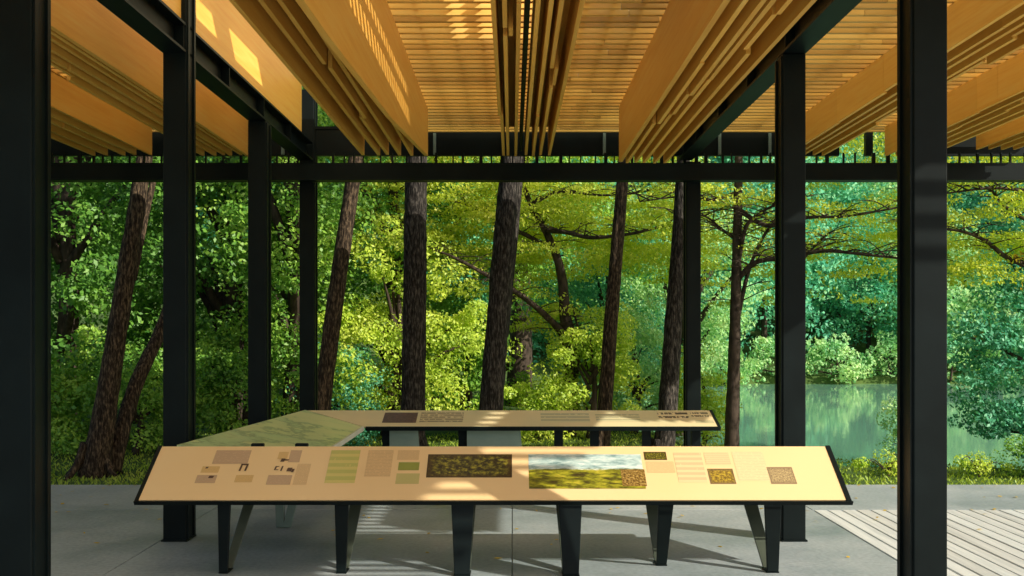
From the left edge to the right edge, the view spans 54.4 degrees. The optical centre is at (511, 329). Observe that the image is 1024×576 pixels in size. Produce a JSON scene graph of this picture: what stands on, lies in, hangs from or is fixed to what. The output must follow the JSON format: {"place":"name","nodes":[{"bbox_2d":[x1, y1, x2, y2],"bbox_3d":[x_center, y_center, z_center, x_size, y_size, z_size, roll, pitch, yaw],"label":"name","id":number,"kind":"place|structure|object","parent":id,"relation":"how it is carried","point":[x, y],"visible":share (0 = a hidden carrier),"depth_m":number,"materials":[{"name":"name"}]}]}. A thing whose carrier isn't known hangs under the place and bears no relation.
{"place":"outdoors","nodes":[
{"label":"outdoors","id":0,"kind":"place"},
{"bbox_2d":[51,485,1023,575],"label":"pavement","id":1,"kind":"structure","parent":0,"point":[124,530],"depth_m":8.45,"materials":[{"name":"concrete"}]},
{"bbox_2d":[177,410,363,526],"bbox_3d":[-2.140,1.353,9.625,1.045,0.875,3.450,0,0,0],"label":"display table","id":2,"kind":"object","parent":1,"relation":"on","point":[310,428],"visible":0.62,"depth_m":9.40,"materials":[{"name":"green printed map laminate"},{"name":"pale metal"},{"name":"green grey steel"}]},
{"bbox_2d":[133,443,852,575],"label":"display table","id":3,"kind":"object","parent":1,"relation":"on","point":[659,482],"visible":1,"depth_m":7.51,"materials":[{"name":"laminate"}]},
{"bbox_2d":[0,0,1023,575],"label":"pavilion","id":4,"kind":"structure","parent":1,"relation":"on","point":[790,86],"depth_m":8.65,"materials":[{"name":"paint"}]},
{"bbox_2d":[308,410,720,445],"bbox_3d":[-0.025,1.355,11.111,4.610,0.881,0.510,0,0,0],"label":"display table","id":5,"kind":"object","parent":1,"relation":"on","point":[471,427],"visible":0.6,"depth_m":11.05,"materials":[{"name":"beige laminate"}]},
{"bbox_2d":[814,510,1023,575],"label":"deck","id":6,"kind":"structure","parent":1,"relation":"on","point":[987,543],"depth_m":8.69,"materials":[{"name":"beige wood"}]},
{"bbox_2d":[51,211,1023,484],"bbox_3d":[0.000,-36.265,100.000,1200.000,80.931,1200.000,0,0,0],"label":"ground","id":7,"kind":"structure","parent":0,"point":[821,377],"depth_m":35.08,"materials":[{"name":"green plant"}]},
{"bbox_2d":[51,260,94,367],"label":"broadleaf tree","id":8,"kind":"object","parent":7,"relation":"on","point":[54,318],"visible":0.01,"depth_m":19.56,"materials":[{"name":"green plant"}]},
{"bbox_2d":[51,351,96,449],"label":"shrub","id":9,"kind":"object","parent":7,"relation":"on","point":[57,421],"visible":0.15,"depth_m":17.35,"materials":[{"name":"green plant"}]},
{"bbox_2d":[51,158,126,358],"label":"broadleaf tree","id":10,"kind":"object","parent":7,"relation":"on","point":[55,296],"depth_m":25.94,"materials":[{"name":"green plant"}]},
{"bbox_2d":[63,157,162,479],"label":"leaning tree","id":11,"kind":"object","parent":7,"relation":"on","point":[101,451],"visible":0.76,"depth_m":14.80,"materials":[{"name":"brown plant"}]},
{"bbox_2d":[51,324,241,455],"bbox_3d":[-6.543,1.072,17.421,3.486,2.357,2.324,0,0,0],"label":"shrub","id":12,"kind":"object","parent":7,"relation":"on","point":[145,410],"visible":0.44,"depth_m":17.17,"materials":[{"name":"green plant"}]},
{"bbox_2d":[51,157,247,444],"bbox_3d":[-8.524,-2.525,18.627,7.012,9.819,5.461,0,0,0],"label":"broadleaf tree","id":13,"kind":"object","parent":7,"relation":"on","point":[67,251],"visible":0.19,"depth_m":17.71,"materials":[{"name":"green plant"}]},
{"bbox_2d":[82,87,341,434],"bbox_3d":[-5.614,-1.842,19.640,5.499,8.278,4.922,0,0,-36],"label":"broadleaf tree","id":14,"kind":"object","parent":7,"relation":"on","point":[215,303],"visible":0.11,"depth_m":18.67,"materials":[{"name":"green plant"}]},
{"bbox_2d":[196,157,279,256],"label":"tree","id":15,"kind":"object","parent":7,"relation":"on","point":[209,220],"visible":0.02,"depth_m":47.04,"materials":[{"name":"green plant"}]},
{"bbox_2d":[51,88,442,380],"bbox_3d":[-7.080,-4.484,24.911,11.012,12.470,6.730,0,0,0],"label":"broadleaf tree","id":16,"kind":"object","parent":7,"relation":"on","point":[204,211],"visible":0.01,"depth_m":24.50,"materials":[{"name":"green plant"}]},
{"bbox_2d":[196,304,299,432],"bbox_3d":[-4.790,0.929,17.924,2.305,2.785,2.066,0,0,0],"label":"shrub","id":17,"kind":"object","parent":7,"relation":"on","point":[207,354],"visible":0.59,"depth_m":17.55,"materials":[{"name":"green plant"}]},
{"bbox_2d":[196,89,379,416],"bbox_3d":[-4.120,-1.733,18.171,3.396,8.149,3.720,0,0,0],"label":"broadleaf tree","id":18,"kind":"object","parent":7,"relation":"on","point":[289,240],"visible":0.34,"depth_m":17.63,"materials":[{"name":"green plant"}]},
{"bbox_2d":[276,342,393,445],"bbox_3d":[-3.288,1.255,18.450,1.888,2.197,1.969,0,0,34],"label":"shrub","id":19,"kind":"object","parent":7,"relation":"on","point":[361,439],"visible":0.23,"depth_m":18.36,"materials":[{"name":"green plant"}]},
{"bbox_2d":[271,86,402,247],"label":"tree","id":20,"kind":"object","parent":7,"relation":"on","point":[339,193],"depth_m":46.65,"materials":[{"name":"green plant"}]},
{"bbox_2d":[318,157,361,409],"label":"pine tree","id":21,"kind":"object","parent":7,"relation":"on","point":[332,319],"visible":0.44,"depth_m":15.49,"materials":[{"name":"brown plant"}]},
{"bbox_2d":[274,113,488,435],"bbox_3d":[-2.637,-2.345,21.471,5.458,9.359,4.526,0,0,0],"label":"broadleaf tree","id":22,"kind":"object","parent":7,"relation":"on","point":[445,305],"visible":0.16,"depth_m":21.12,"materials":[{"name":"green plant"}]},
{"bbox_2d":[400,157,427,445],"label":"pine tree","id":23,"kind":"object","parent":7,"relation":"on","point":[413,352],"visible":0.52,"depth_m":15.05,"materials":[{"name":"brown plant"}]},
{"bbox_2d":[356,160,479,300],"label":"tree","id":24,"kind":"object","parent":7,"relation":"on","point":[429,241],"depth_m":47.64,"materials":[{"name":"green plant"}]},
{"bbox_2d":[318,214,525,409],"bbox_3d":[-1.856,0.057,19.276,4.269,4.565,3.522,0,0,0],"label":"shrub","id":25,"kind":"object","parent":7,"relation":"on","point":[392,318],"visible":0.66,"depth_m":18.86,"materials":[{"name":"green plant"}]},
{"bbox_2d":[370,157,576,336],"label":"tree","id":26,"kind":"object","parent":7,"relation":"on","point":[485,287],"visible":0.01,"depth_m":49.31,"materials":[{"name":"green plant"}]},
{"bbox_2d":[426,313,529,409],"bbox_3d":[-0.809,0.967,20.247,2.393,2.633,2.249,0,0,0],"label":"shrub","id":27,"kind":"object","parent":7,"relation":"on","point":[473,381],"visible":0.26,"depth_m":19.82,"materials":[{"name":"green plant"}]},
{"bbox_2d":[442,157,543,323],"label":"tree","id":28,"kind":"object","parent":7,"relation":"on","point":[491,243],"depth_m":55.65,"materials":[{"name":"green plant"}]},
{"bbox_2d":[366,157,664,406],"bbox_3d":[0.345,-3.582,28.879,9.512,12.349,6.523,0,0,0],"label":"broadleaf tree","id":29,"kind":"object","parent":7,"relation":"on","point":[525,340],"visible":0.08,"depth_m":28.72,"materials":[{"name":"green plant"}]},
{"bbox_2d":[318,117,750,435],"bbox_3d":[0.091,-1.929,20.615,9.578,8.786,5.188,0,0,0],"label":"spreading tree","id":30,"kind":"object","parent":7,"relation":"on","point":[539,209],"visible":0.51,"depth_m":20.03,"materials":[{"name":"green plant"}]},
{"bbox_2d":[51,428,1023,484],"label":"grass","id":31,"kind":"structure","parent":7,"relation":"on","point":[841,462],"depth_m":15.48,"materials":[{"name":"green plant"}]},
{"bbox_2d":[479,157,523,409],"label":"pine tree","id":32,"kind":"object","parent":31,"relation":"on","point":[504,251],"visible":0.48,"depth_m":14.86,"materials":[{"name":"brown plant"}]},
{"bbox_2d":[676,340,743,445],"bbox_3d":[3.565,1.334,19.503,1.791,2.329,1.610,0,0,44],"label":"shrub","id":33,"kind":"object","parent":31,"relation":"on","point":[706,402],"visible":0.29,"depth_m":19.27,"materials":[{"name":"green plant"}]},
{"bbox_2d":[503,374,588,442],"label":"shrub","id":34,"kind":"object","parent":7,"relation":"on","point":[524,390],"visible":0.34,"depth_m":19.16,"materials":[{"name":"green plant"}]},
{"bbox_2d":[507,157,632,364],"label":"tree","id":35,"kind":"object","parent":7,"relation":"on","point":[546,300],"visible":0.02,"depth_m":49.40,"materials":[{"name":"green plant"}]},
{"bbox_2d":[532,157,613,339],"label":"tree","id":36,"kind":"object","parent":7,"relation":"on","point":[572,244],"visible":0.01,"depth_m":55.34,"materials":[{"name":"green plant"}]},
{"bbox_2d":[526,302,652,439],"bbox_3d":[1.562,0.811,19.148,2.361,2.723,2.265,0,0,-40],"label":"shrub","id":37,"kind":"object","parent":7,"relation":"on","point":[589,349],"visible":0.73,"depth_m":19.12,"materials":[{"name":"green plant"}]},
{"bbox_2d":[522,216,682,409],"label":"broadleaf tree","id":38,"kind":"object","parent":7,"relation":"on","point":[582,295],"visible":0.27,"depth_m":22.55,"materials":[{"name":"green plant"}]},
{"bbox_2d":[597,157,629,445],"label":"pine tree","id":39,"kind":"object","parent":7,"relation":"on","point":[606,379],"visible":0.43,"depth_m":15.71,"materials":[{"name":"brown plant"}]},
{"bbox_2d":[579,293,682,433],"bbox_3d":[2.488,0.697,20.350,2.211,2.939,2.022,0,0,-26],"label":"shrub","id":40,"kind":"object","parent":7,"relation":"on","point":[651,376],"visible":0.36,"depth_m":20.08,"materials":[{"name":"green plant"}]},
{"bbox_2d":[560,157,718,304],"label":"tree","id":41,"kind":"object","parent":7,"relation":"on","point":[642,192],"depth_m":52.36,"materials":[{"name":"green plant"}]},
{"bbox_2d":[582,212,729,346],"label":"tree","id":42,"kind":"object","parent":7,"relation":"on","point":[707,287],"visible":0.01,"depth_m":46.97,"materials":[{"name":"green plant"}]},
{"bbox_2d":[651,157,689,445],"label":"pine tree","id":43,"kind":"object","parent":7,"relation":"on","point":[669,379],"visible":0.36,"depth_m":15.09,"materials":[{"name":"brown plant"}]},
{"bbox_2d":[582,157,769,435],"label":"broadleaf tree","id":44,"kind":"object","parent":7,"relation":"on","point":[710,328],"visible":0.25,"depth_m":23.70,"materials":[{"name":"green plant"}]},
{"bbox_2d":[642,331,710,375],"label":"shore shrub","id":45,"kind":"object","parent":7,"relation":"on","point":[705,367],"visible":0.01,"depth_m":45.79,"materials":[{"name":"green plant"}]},
{"bbox_2d":[615,157,772,310],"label":"tree","id":46,"kind":"object","parent":7,"relation":"on","point":[730,189],"depth_m":58.12,"materials":[{"name":"green plant"}]},
{"bbox_2d":[633,157,769,324],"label":"tree","id":47,"kind":"object","parent":7,"relation":"on","point":[715,159],"visible":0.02,"depth_m":55.38,"materials":[{"name":"green plant"}]},
{"bbox_2d":[623,182,810,354],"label":"tree","id":48,"kind":"object","parent":7,"relation":"on","point":[759,294],"visible":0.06,"depth_m":46.30,"materials":[{"name":"green plant"}]},
{"bbox_2d":[701,339,765,385],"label":"shore shrub","id":49,"kind":"object","parent":7,"relation":"on","point":[719,367],"visible":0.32,"depth_m":45.58,"materials":[{"name":"green plant"}]},
{"bbox_2d":[701,157,851,367],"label":"tree","id":50,"kind":"object","parent":7,"relation":"on","point":[765,327],"visible":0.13,"depth_m":48.17,"materials":[{"name":"green plant"}]},
{"bbox_2d":[740,333,812,376],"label":"shore shrub","id":51,"kind":"object","parent":7,"relation":"on","point":[767,351],"visible":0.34,"depth_m":46.63,"materials":[{"name":"green plant"}]},
{"bbox_2d":[602,132,966,445],"bbox_3d":[4.836,-2.137,17.954,6.630,9.008,3.958,0,0,0],"label":"slender tree","id":52,"kind":"object","parent":7,"relation":"on","point":[739,229],"visible":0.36,"depth_m":17.43,"materials":[{"name":"green plant"}]},
{"bbox_2d":[711,146,861,289],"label":"tree","id":53,"kind":"object","parent":7,"relation":"on","point":[841,191],"visible":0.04,"depth_m":53.08,"materials":[{"name":"green plant"}]},
{"bbox_2d":[768,140,867,255],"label":"tree","id":54,"kind":"object","parent":7,"relation":"on","point":[858,157],"visible":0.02,"depth_m":63.42,"materials":[{"name":"green plant"}]},
{"bbox_2d":[774,144,885,299],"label":"tree","id":55,"kind":"object","parent":7,"relation":"on","point":[858,182],"visible":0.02,"depth_m":62.63,"materials":[{"name":"green plant"}]},
{"bbox_2d":[806,332,876,383],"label":"shore shrub","id":56,"kind":"object","parent":7,"relation":"on","point":[821,345],"visible":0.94,"depth_m":46.58,"materials":[{"name":"green plant"}]},
{"bbox_2d":[806,206,896,366],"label":"tree","id":57,"kind":"object","parent":7,"relation":"on","point":[867,290],"visible":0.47,"depth_m":50.01,"materials":[{"name":"green plant"}]},
{"bbox_2d":[806,182,896,336],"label":"tree","id":58,"kind":"object","parent":7,"relation":"on","point":[854,197],"visible":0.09,"depth_m":54.81,"materials":[{"name":"green plant"}]},
{"bbox_2d":[841,132,884,162],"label":"tree","id":59,"kind":"object","parent":7,"relation":"on","point":[846,144],"visible":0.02,"depth_m":75.72,"materials":[{"name":"green plant"}]},
{"bbox_2d":[856,132,885,161],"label":"tree","id":60,"kind":"object","parent":7,"relation":"on","point":[878,144],"visible":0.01,"depth_m":76.53,"materials":[{"name":"green plant"}]},
{"bbox_2d":[851,456,896,475],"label":"bank plant","id":61,"kind":"object","parent":7,"relation":"on","point":[857,464],"visible":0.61,"depth_m":14.91,"materials":[{"name":"green plant"}]},
{"bbox_2d":[855,331,896,377],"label":"shore shrub","id":62,"kind":"object","parent":7,"relation":"on","point":[889,347],"visible":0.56,"depth_m":46.97,"materials":[{"name":"green plant"}]},
{"bbox_2d":[872,449,896,464],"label":"bank plant","id":63,"kind":"object","parent":7,"relation":"on","point":[886,456],"visible":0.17,"depth_m":15.32,"materials":[{"name":"green plant"}]},
{"bbox_2d":[876,396,896,459],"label":"shrub","id":64,"kind":"object","parent":7,"relation":"on","point":[894,432],"visible":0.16,"depth_m":15.99,"materials":[{"name":"green plant"}]},
{"bbox_2d":[843,182,957,324],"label":"tree","id":65,"kind":"object","parent":7,"relation":"on","point":[878,193],"visible":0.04,"depth_m":55.19,"materials":[{"name":"green plant"}]},
{"bbox_2d":[851,145,972,300],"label":"tree","id":66,"kind":"object","parent":7,"relation":"on","point":[894,161],"visible":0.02,"depth_m":62.32,"materials":[{"name":"green plant"}]},
{"bbox_2d":[856,206,1023,358],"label":"tree","id":67,"kind":"object","parent":7,"relation":"on","point":[955,302],"visible":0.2,"depth_m":47.45,"materials":[{"name":"green plant"}]},
{"bbox_2d":[860,132,1023,340],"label":"spreading tree","id":68,"kind":"object","parent":7,"relation":"on","point":[1016,238],"visible":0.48,"depth_m":15.83,"materials":[{"name":"green plant"}]},
{"bbox_2d":[891,157,1021,288],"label":"tree","id":69,"kind":"object","parent":7,"relation":"on","point":[965,192],"depth_m":60.84,"materials":[{"name":"green plant"}]},
{"bbox_2d":[947,330,979,380],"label":"shore shrub","id":70,"kind":"object","parent":7,"relation":"on","point":[949,356],"visible":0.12,"depth_m":46.61,"materials":[{"name":"green plant"}]},
{"bbox_2d":[953,450,1013,476],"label":"bank plant","id":71,"kind":"object","parent":7,"relation":"on","point":[978,466],"visible":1,"depth_m":14.76,"materials":[{"name":"green plant"}]},
{"bbox_2d":[947,158,1023,327],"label":"tree","id":72,"kind":"object","parent":7,"relation":"on","point":[973,199],"visible":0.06,"depth_m":54.56,"materials":[{"name":"green plant"}]},
{"bbox_2d":[947,277,1023,457],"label":"shrub","id":73,"kind":"object","parent":7,"relation":"on","point":[1007,343],"visible":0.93,"depth_m":15.67,"materials":[{"name":"green plant"}]},
{"bbox_2d":[957,157,1020,269],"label":"tree","id":74,"kind":"object","parent":7,"relation":"on","point":[972,201],"depth_m":61.30,"materials":[{"name":"green plant"}]},
{"bbox_2d":[955,160,1023,361],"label":"tree","id":75,"kind":"object","parent":7,"relation":"on","point":[1005,227],"visible":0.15,"depth_m":48.58,"materials":[{"name":"green plant"}]},
{"bbox_2d":[977,326,1023,377],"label":"shore shrub","id":76,"kind":"object","parent":7,"relation":"on","point":[989,353],"visible":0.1,"depth_m":46.82,"materials":[{"name":"green plant"}]},
{"bbox_2d":[986,220,1023,300],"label":"tree","id":77,"kind":"object","parent":7,"relation":"on","point":[1019,221],"visible":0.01,"depth_m":55.18,"materials":[{"name":"green plant"}]},
{"bbox_2d":[989,434,1023,474],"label":"shrub","id":78,"kind":"object","parent":7,"relation":"on","point":[1011,448],"visible":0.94,"depth_m":14.85,"materials":[{"name":"green plant"}]},
{"bbox_2d":[591,384,1023,469],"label":"water","id":79,"kind":"structure","parent":0,"point":[841,419],"depth_m":27.32,"materials":[{"name":"green liquid"}]}
]}

